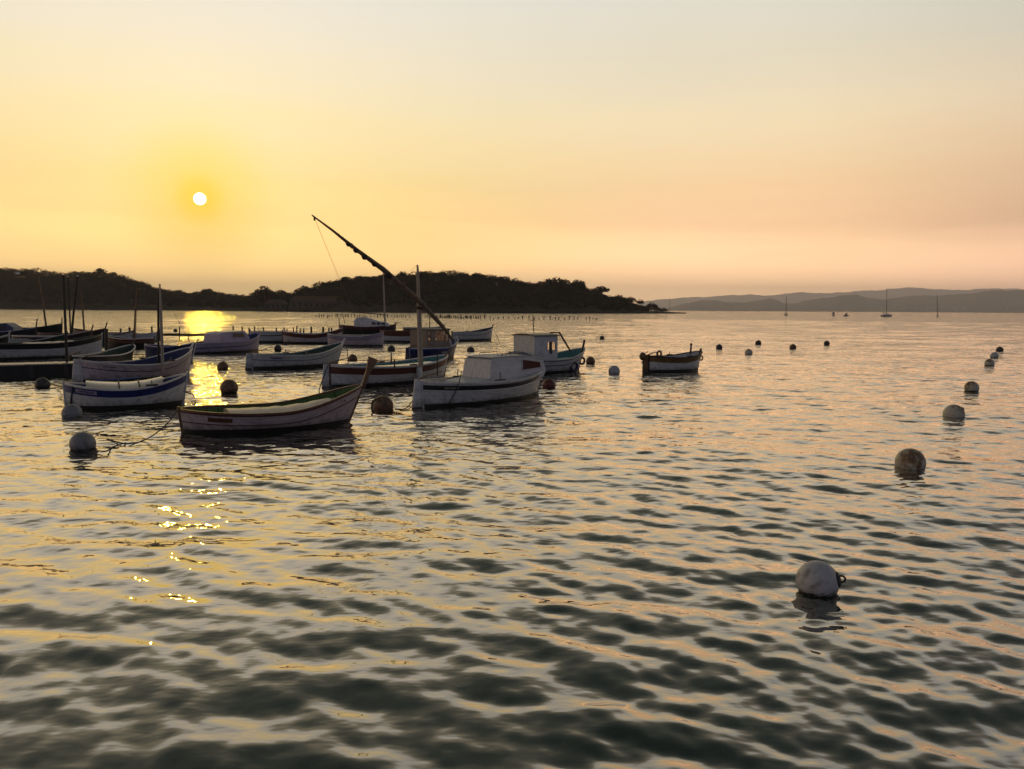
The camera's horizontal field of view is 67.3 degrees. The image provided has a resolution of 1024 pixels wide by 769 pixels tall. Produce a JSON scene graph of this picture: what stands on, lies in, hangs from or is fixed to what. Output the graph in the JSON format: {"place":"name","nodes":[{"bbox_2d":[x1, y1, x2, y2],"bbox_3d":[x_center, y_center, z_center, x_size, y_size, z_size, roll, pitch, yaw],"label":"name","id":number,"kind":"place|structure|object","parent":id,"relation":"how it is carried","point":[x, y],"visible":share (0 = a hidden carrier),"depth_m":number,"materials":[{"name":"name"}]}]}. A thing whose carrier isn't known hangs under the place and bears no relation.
{"place":"outdoors","nodes":[
{"label":"outdoors","id":0,"kind":"place"},
{"bbox_2d":[0,278,685,313],"bbox_3d":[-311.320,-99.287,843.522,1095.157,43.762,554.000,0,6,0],"label":"island terrain","id":1,"kind":"structure","parent":0,"point":[5,303],"depth_m":664.46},
{"bbox_2d":[200,288,216,295],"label":"pine tree","id":2,"kind":"object","parent":1,"relation":"on","point":[208,291],"visible":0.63,"depth_m":842.39,"materials":[{"name":"green plant"}]},
{"bbox_2d":[250,286,277,302],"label":"pine tree","id":3,"kind":"object","parent":1,"relation":"on","point":[265,291],"visible":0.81,"depth_m":732.09,"materials":[{"name":"green plant"}]},
{"bbox_2d":[263,299,288,310],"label":"shore house","id":4,"kind":"structure","parent":1,"relation":"on","point":[276,304],"depth_m":665.35,"materials":[{"name":"ceramic"}]},
{"bbox_2d":[273,289,286,298],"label":"pine tree","id":5,"kind":"object","parent":1,"relation":"on","point":[281,292],"visible":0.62,"depth_m":727.82,"materials":[{"name":"green plant"}]},
{"bbox_2d":[293,285,315,295],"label":"pine tree","id":6,"kind":"object","parent":1,"relation":"on","point":[305,290],"visible":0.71,"depth_m":711.80,"materials":[{"name":"green plant"}]},
{"bbox_2d":[289,296,345,309],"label":"shore house","id":7,"kind":"structure","parent":1,"relation":"on","point":[305,302],"depth_m":652.15,"materials":[{"name":"ceramic"}]},
{"bbox_2d":[0,267,649,311],"bbox_3d":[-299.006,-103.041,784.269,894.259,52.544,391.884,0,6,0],"label":"pine wood","id":8,"kind":"object","parent":1,"relation":"on","point":[454,283],"visible":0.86,"depth_m":722.96,"materials":[{"name":"green plant"}]},
{"bbox_2d":[541,277,572,291],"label":"pine tree","id":9,"kind":"object","parent":1,"relation":"on","point":[559,283],"visible":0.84,"depth_m":709.99,"materials":[{"name":"green plant"}]},
{"bbox_2d":[567,279,589,294],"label":"pine tree","id":10,"kind":"object","parent":1,"relation":"on","point":[580,284],"visible":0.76,"depth_m":720.57,"materials":[{"name":"green plant"}]},
{"bbox_2d":[591,286,609,300],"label":"pine tree","id":11,"kind":"object","parent":1,"relation":"on","point":[601,289],"visible":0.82,"depth_m":731.53,"materials":[{"name":"green plant"}]},
{"bbox_2d":[610,294,626,302],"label":"pine tree","id":12,"kind":"object","parent":1,"relation":"on","point":[618,297],"visible":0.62,"depth_m":737.65,"materials":[{"name":"green plant"}]},
{"bbox_2d":[624,296,637,306],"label":"pine tree","id":13,"kind":"object","parent":1,"relation":"on","point":[631,300],"visible":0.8,"depth_m":742.48,"materials":[{"name":"green plant"}]},
{"bbox_2d":[637,299,643,310],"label":"pine tree","id":14,"kind":"object","parent":1,"relation":"on","point":[641,301],"visible":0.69,"depth_m":746.57,"materials":[{"name":"green plant"}]},
{"bbox_2d":[645,302,660,311],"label":"pine tree","id":15,"kind":"object","parent":1,"relation":"on","point":[652,306],"visible":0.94,"depth_m":756.02,"materials":[{"name":"green plant"}]},
{"bbox_2d":[0,309,1023,768],"bbox_3d":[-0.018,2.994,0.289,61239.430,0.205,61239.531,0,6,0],"label":"water","id":16,"kind":"structure","parent":0,"point":[596,565],"depth_m":9.26,"materials":[{"name":"grey liquid"}]},
{"bbox_2d":[0,330,10,342],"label":"fishing boat","id":17,"kind":"object","parent":16,"relation":"on","point":[4,338],"visible":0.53,"depth_m":46.80,"materials":[{"name":"paint"}]},
{"bbox_2d":[0,319,37,338],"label":"fishing boat","id":18,"kind":"object","parent":16,"relation":"on","point":[14,328],"visible":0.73,"depth_m":65.19,"materials":[{"name":"paint"}]},
{"bbox_2d":[0,361,72,378],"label":"pontoon","id":19,"kind":"object","parent":16,"relation":"on","point":[34,370],"visible":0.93,"depth_m":33.05,"materials":[{"name":"wood"}]},
{"bbox_2d":[10,331,67,342],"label":"fishing boat","id":20,"kind":"object","parent":16,"relation":"on","point":[52,338],"visible":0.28,"depth_m":49.35,"materials":[{"name":"paint"}]},
{"bbox_2d":[22,276,62,334],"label":"fishing boat","id":21,"kind":"object","parent":16,"relation":"on","point":[56,328],"visible":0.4,"depth_m":73.56,"materials":[{"name":"paint"}]},
{"bbox_2d":[34,377,50,388],"bbox_3d":[-17.503,-0.009,28.648,0.523,0.554,0.523,9,7,-18],"label":"mooring buoy","id":22,"kind":"object","parent":16,"relation":"on","point":[42,383],"visible":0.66,"depth_m":28.47,"materials":[{"name":"plastic"}]},
{"bbox_2d":[0,333,102,359],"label":"fishing boat","id":23,"kind":"object","parent":16,"relation":"on","point":[48,349],"visible":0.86,"depth_m":44.80,"materials":[{"name":"paint"}]},
{"bbox_2d":[11,293,93,339],"bbox_3d":[-34.400,-4.662,57.561,5.794,4.440,2.220,0,6,-8],"label":"fishing boat","id":24,"kind":"object","parent":16,"relation":"on","point":[84,333],"visible":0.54,"depth_m":57.35,"materials":[{"name":"paint"}]},
{"bbox_2d":[62,275,67,361],"bbox_3d":[-20.013,-2.088,34.472,0.164,5.618,0.124,0,6,0],"label":"mooring pole","id":25,"kind":"object","parent":16,"relation":"in","point":[65,323],"visible":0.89,"depth_m":34.36,"materials":[{"name":"brown wood"}]},
{"bbox_2d":[67,276,70,330],"bbox_3d":[-36.699,-5.607,63.778,0.175,6.726,0.130,0,6,0],"label":"mooring pole","id":26,"kind":"object","parent":16,"relation":"in","point":[69,305],"visible":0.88,"depth_m":63.64,"materials":[{"name":"brown wood"}]},
{"bbox_2d":[61,404,82,417],"bbox_3d":[-11.988,0.792,20.945,0.519,0.519,0.519,-2,6,-24],"label":"mooring buoy","id":27,"kind":"object","parent":16,"relation":"on","point":[72,411],"visible":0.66,"depth_m":20.77,"materials":[{"name":"grey plastic"}]},
{"bbox_2d":[37,322,107,344],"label":"fishing boat","id":28,"kind":"object","parent":16,"relation":"on","point":[98,331],"visible":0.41,"depth_m":61.55,"materials":[{"name":"paint"}]},
{"bbox_2d":[70,275,77,333],"bbox_3d":[-34.167,-5.158,59.802,1.169,6.659,0.180,0,6,0],"label":"mooring pole","id":29,"kind":"object","parent":16,"relation":"in","point":[73,315],"visible":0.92,"depth_m":59.66,"materials":[{"name":"brown wood"}]},
{"bbox_2d":[69,432,95,450],"bbox_3d":[-9.130,1.261,16.343,0.511,0.511,0.511,4,7,33],"label":"mooring buoy","id":30,"kind":"object","parent":16,"relation":"on","point":[82,441],"visible":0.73,"depth_m":16.16,"materials":[{"name":"grey plastic"}]},
{"bbox_2d":[73,328,121,332],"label":"fishing boat","id":31,"kind":"object","parent":16,"relation":"on","point":[75,330],"visible":0.16,"depth_m":68.07,"materials":[{"name":"paint"}]},
{"bbox_2d":[68,341,135,367],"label":"fishing boat","id":32,"kind":"object","parent":16,"relation":"on","point":[123,353],"visible":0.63,"depth_m":40.20,"materials":[{"name":"paint"}]},
{"bbox_2d":[105,329,107,349],"bbox_3d":[-26.415,-2.228,50.036,0.317,2.802,0.200,0,6,0],"label":"mooring pole","id":33,"kind":"object","parent":16,"relation":"in","point":[106,339],"visible":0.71,"depth_m":49.90,"materials":[{"name":"brown wood"}]},
{"bbox_2d":[94,442,125,451],"bbox_3d":[-8.519,1.331,16.399,0.325,0.045,1.132,0,6,0],"label":"mooring rope","id":34,"kind":"object","parent":16,"relation":"on","point":[109,448],"visible":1,"depth_m":16.04,"materials":[{"name":"black fabric"}]},
{"bbox_2d":[108,328,133,337],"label":"fishing boat","id":35,"kind":"object","parent":16,"relation":"on","point":[128,334],"visible":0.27,"depth_m":65.48,"materials":[{"name":"paint"}]},
{"bbox_2d":[62,372,187,409],"bbox_3d":[-11.638,0.356,23.312,3.420,1.380,1.906,-3,6,-29],"label":"fishing boat","id":36,"kind":"object","parent":16,"relation":"on","point":[160,391],"visible":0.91,"depth_m":22.72,"materials":[{"name":"paint"}]},
{"bbox_2d":[108,288,154,348],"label":"fishing boat","id":37,"kind":"object","parent":16,"relation":"on","point":[117,341],"visible":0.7,"depth_m":55.47,"materials":[{"name":"paint"}]},
{"bbox_2d":[72,284,194,382],"bbox_3d":[-15.676,-2.008,32.102,2.806,4.329,5.226,5,7,38],"label":"fishing boat","id":38,"kind":"object","parent":16,"relation":"on","point":[174,362],"visible":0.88,"depth_m":31.42,"materials":[{"name":"paint"}]},
{"bbox_2d":[157,292,159,363],"bbox_3d":[-15.281,-1.562,33.214,0.252,4.873,0.100,0,6,0],"label":"mast","id":39,"kind":"object","parent":38,"relation":"attached to","point":[158,338],"visible":0.62,"depth_m":33.12,"materials":[{"name":"brown wood"}]},
{"bbox_2d":[107,411,176,443],"bbox_3d":[-8.254,0.984,17.417,1.524,0.567,0.987,-4,7,-37],"label":"mooring rope","id":40,"kind":"object","parent":16,"relation":"on","point":[148,437],"visible":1,"depth_m":17.17,"materials":[{"name":"black fabric"}]},
{"bbox_2d":[135,332,156,341],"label":"fishing boat","id":41,"kind":"object","parent":16,"relation":"on","point":[145,335],"visible":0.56,"depth_m":66.39,"materials":[{"name":"paint"}]},
{"bbox_2d":[144,338,198,359],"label":"fishing boat","id":42,"kind":"object","parent":16,"relation":"on","point":[150,350],"visible":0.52,"depth_m":44.09,"materials":[{"name":"paint"}]},
{"bbox_2d":[217,361,228,369],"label":"mooring buoy","id":43,"kind":"object","parent":16,"relation":"on","point":[222,365],"visible":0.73,"depth_m":37.48,"materials":[{"name":"brown plastic"}]},
{"bbox_2d":[191,330,260,353],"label":"fishing boat","id":44,"kind":"object","parent":16,"relation":"on","point":[231,341],"visible":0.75,"depth_m":51.02,"materials":[{"name":"paint"}]},
{"bbox_2d":[220,379,237,392],"bbox_3d":[-10.181,0.116,27.690,0.657,0.620,0.620,-27,6,33],"label":"mooring buoy","id":45,"kind":"object","parent":16,"relation":"on","point":[228,386],"visible":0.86,"depth_m":27.47,"materials":[{"name":"brown plastic"}]},
{"bbox_2d":[120,326,368,339],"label":"jetty","id":46,"kind":"object","parent":16,"relation":"in","point":[179,334],"visible":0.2,"depth_m":71.00,"materials":[{"name":"brown wood"}]},
{"bbox_2d":[249,329,287,342],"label":"fishing boat","id":47,"kind":"object","parent":16,"relation":"on","point":[270,336],"visible":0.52,"depth_m":66.81,"materials":[{"name":"paint"}]},
{"bbox_2d":[177,356,377,433],"bbox_3d":[-5.763,0.401,19.390,4.956,2.122,2.056,-3,6,-28],"label":"fishing boat","id":48,"kind":"object","parent":16,"relation":"on","point":[330,407],"visible":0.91,"depth_m":18.87,"materials":[{"name":"paint"}]},
{"bbox_2d":[274,345,281,350],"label":"mooring buoy","id":49,"kind":"object","parent":16,"relation":"on","point":[277,347],"visible":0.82,"depth_m":54.65,"materials":[{"name":"plastic"}]},
{"bbox_2d":[245,338,345,369],"bbox_3d":[-11.044,-1.435,39.628,2.056,1.780,5.890,5,8,43],"label":"fishing boat","id":50,"kind":"object","parent":16,"relation":"on","point":[317,357],"visible":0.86,"depth_m":38.84,"materials":[{"name":"paint"}]},
{"bbox_2d":[282,325,343,344],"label":"fishing boat","id":51,"kind":"object","parent":16,"relation":"on","point":[288,337],"visible":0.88,"depth_m":65.45,"materials":[{"name":"paint"}]},
{"bbox_2d":[348,354,357,359],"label":"mooring buoy","id":52,"kind":"object","parent":16,"relation":"on","point":[352,357],"visible":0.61,"depth_m":44.05,"materials":[{"name":"brown plastic"}]},
{"bbox_2d":[327,331,383,345],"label":"fishing boat","id":53,"kind":"object","parent":16,"relation":"on","point":[371,340],"visible":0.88,"depth_m":60.81,"materials":[{"name":"paint"}]},
{"bbox_2d":[339,273,400,334],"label":"fishing boat","id":54,"kind":"object","parent":16,"relation":"on","point":[369,326],"visible":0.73,"depth_m":78.83,"materials":[{"name":"paint"}]},
{"bbox_2d":[371,397,379,412],"bbox_3d":[-3.906,0.603,21.837,0.141,0.543,0.533,-3,7,-31],"label":"mooring rope","id":55,"kind":"object","parent":16,"relation":"on","point":[375,399],"visible":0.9,"depth_m":21.88,"materials":[{"name":"black fabric"}]},
{"bbox_2d":[311,215,453,387],"bbox_3d":[-4.898,-2.893,30.119,6.060,6.604,4.800,-2,6,-20],"label":"fishing boat","id":56,"kind":"object","parent":16,"relation":"on","point":[389,372],"visible":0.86,"depth_m":29.66,"materials":[{"name":"paint"}]},
{"bbox_2d":[373,395,392,409],"bbox_3d":[-3.839,0.624,22.815,0.623,0.660,0.623,-20,45,2],"label":"mooring buoy","id":57,"kind":"object","parent":16,"relation":"on","point":[383,402],"visible":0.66,"depth_m":22.59,"materials":[{"name":"brown plastic"}]},
{"bbox_2d":[387,345,394,350],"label":"mooring buoy","id":58,"kind":"object","parent":16,"relation":"on","point":[391,348],"visible":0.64,"depth_m":54.60,"materials":[{"name":"plastic"}]},
{"bbox_2d":[380,330,409,341],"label":"fishing boat","id":59,"kind":"object","parent":16,"relation":"on","point":[396,336],"visible":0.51,"depth_m":69.22,"materials":[{"name":"paint"}]},
{"bbox_2d":[403,324,444,336],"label":"fishing boat","id":60,"kind":"object","parent":16,"relation":"on","point":[408,328],"visible":0.31,"depth_m":83.38,"materials":[{"name":"paint"}]},
{"bbox_2d":[405,318,458,358],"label":"fishing boat","id":61,"kind":"object","parent":16,"relation":"on","point":[440,345],"visible":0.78,"depth_m":46.28,"materials":[{"name":"paint"}]},
{"bbox_2d":[451,324,493,340],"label":"fishing boat","id":62,"kind":"object","parent":16,"relation":"on","point":[484,334],"visible":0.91,"depth_m":73.84,"materials":[{"name":"paint"}]},
{"bbox_2d":[412,351,545,408],"bbox_3d":[-0.992,-0.044,25.169,2.156,1.942,6.018,5,7,42],"label":"fishing boat","id":63,"kind":"object","parent":16,"relation":"on","point":[489,378],"visible":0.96,"depth_m":24.68,"materials":[{"name":"paint"}]},
{"bbox_2d":[508,315,585,373],"bbox_3d":[1.597,-1.770,36.874,5.080,3.131,2.356,-4,7,-36],"label":"fishing boat","id":64,"kind":"object","parent":16,"relation":"on","point":[533,344],"visible":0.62,"depth_m":36.14,"materials":[{"name":"paint"}]},
{"bbox_2d":[542,379,555,387],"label":"mooring buoy","id":65,"kind":"object","parent":16,"relation":"on","point":[548,383],"visible":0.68,"depth_m":29.37,"materials":[{"name":"red plastic"}]},
{"bbox_2d":[586,356,594,363],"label":"mooring buoy","id":66,"kind":"object","parent":16,"relation":"on","point":[590,360],"visible":0.77,"depth_m":43.34,"materials":[{"name":"brown plastic"}]},
{"bbox_2d":[608,365,619,373],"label":"mooring buoy","id":67,"kind":"object","parent":16,"relation":"on","point":[614,369],"visible":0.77,"depth_m":36.29,"materials":[{"name":"white plastic"}]},
{"bbox_2d":[639,343,702,372],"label":"fishing boat","id":68,"kind":"object","parent":16,"relation":"on","point":[680,362],"visible":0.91,"depth_m":37.31,"materials":[{"name":"paint"}]},
{"bbox_2d":[745,349,752,354],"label":"mooring buoy","id":69,"kind":"object","parent":16,"relation":"on","point":[748,352],"visible":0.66,"depth_m":52.93,"materials":[{"name":"plastic"}]},
{"bbox_2d":[789,344,795,348],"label":"mooring buoy","id":70,"kind":"object","parent":16,"relation":"on","point":[792,346],"visible":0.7,"depth_m":61.26,"materials":[{"name":"brown plastic"}]},
{"bbox_2d":[796,560,845,597],"bbox_3d":[3.308,2.132,8.321,0.442,0.442,0.444,-2,6,-23],"label":"mooring buoy","id":71,"kind":"object","parent":16,"relation":"on","point":[817,578],"visible":0.93,"depth_m":8.17,"materials":[{"name":"white plastic"}]},
{"bbox_2d":[880,301,891,316],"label":"sailing yacht","id":72,"kind":"object","parent":16,"relation":"on","point":[886,315],"visible":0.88,"depth_m":457.11,"materials":[{"name":"paint"}]},
{"bbox_2d":[895,448,925,469],"bbox_3d":[7.673,1.495,14.800,0.548,0.548,0.580,-6,-29,21],"label":"mooring buoy","id":73,"kind":"object","parent":16,"relation":"on","point":[911,459],"visible":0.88,"depth_m":14.62,"materials":[{"name":"plastic"}]},
{"bbox_2d":[943,404,964,417],"bbox_3d":[12.559,0.834,21.819,0.593,0.559,0.559,-38,-25,18],"label":"mooring buoy","id":74,"kind":"object","parent":16,"relation":"on","point":[954,411],"visible":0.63,"depth_m":21.63,"materials":[{"name":"plastic"}]},
{"bbox_2d":[964,381,978,391],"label":"mooring buoy","id":75,"kind":"object","parent":16,"relation":"on","point":[971,386],"visible":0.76,"depth_m":29.36,"materials":[{"name":"plastic"}]},
{"bbox_2d":[984,359,994,365],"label":"mooring buoy","id":76,"kind":"object","parent":16,"relation":"on","point":[990,362],"visible":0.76,"depth_m":43.52,"materials":[{"name":"plastic"}]},
{"bbox_2d":[990,352,998,357],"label":"mooring buoy","id":77,"kind":"object","parent":16,"relation":"on","point":[994,355],"visible":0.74,"depth_m":50.92,"materials":[{"name":"white plastic"}]},
{"bbox_2d":[996,346,1003,350],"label":"mooring buoy","id":78,"kind":"object","parent":16,"relation":"on","point":[999,348],"visible":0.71,"depth_m":59.18,"materials":[{"name":"plastic"}]},
{"bbox_2d":[0,0,1023,303],"label":"sky","id":79,"kind":"structure","parent":0,"point":[646,150],"materials":[{"name":"orange"}]},
{"bbox_2d":[639,287,1023,309],"bbox_3d":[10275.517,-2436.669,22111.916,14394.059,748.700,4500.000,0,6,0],"label":"hills","id":80,"kind":"structure","parent":0,"point":[799,297],"depth_m":21718.07,"materials":[{"name":"stone"}]},
{"bbox_2d":[667,290,1023,312],"bbox_3d":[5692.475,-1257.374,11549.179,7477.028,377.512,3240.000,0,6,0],"label":"hills","id":81,"kind":"structure","parent":0,"point":[986,301],"depth_m":10600.39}
]}

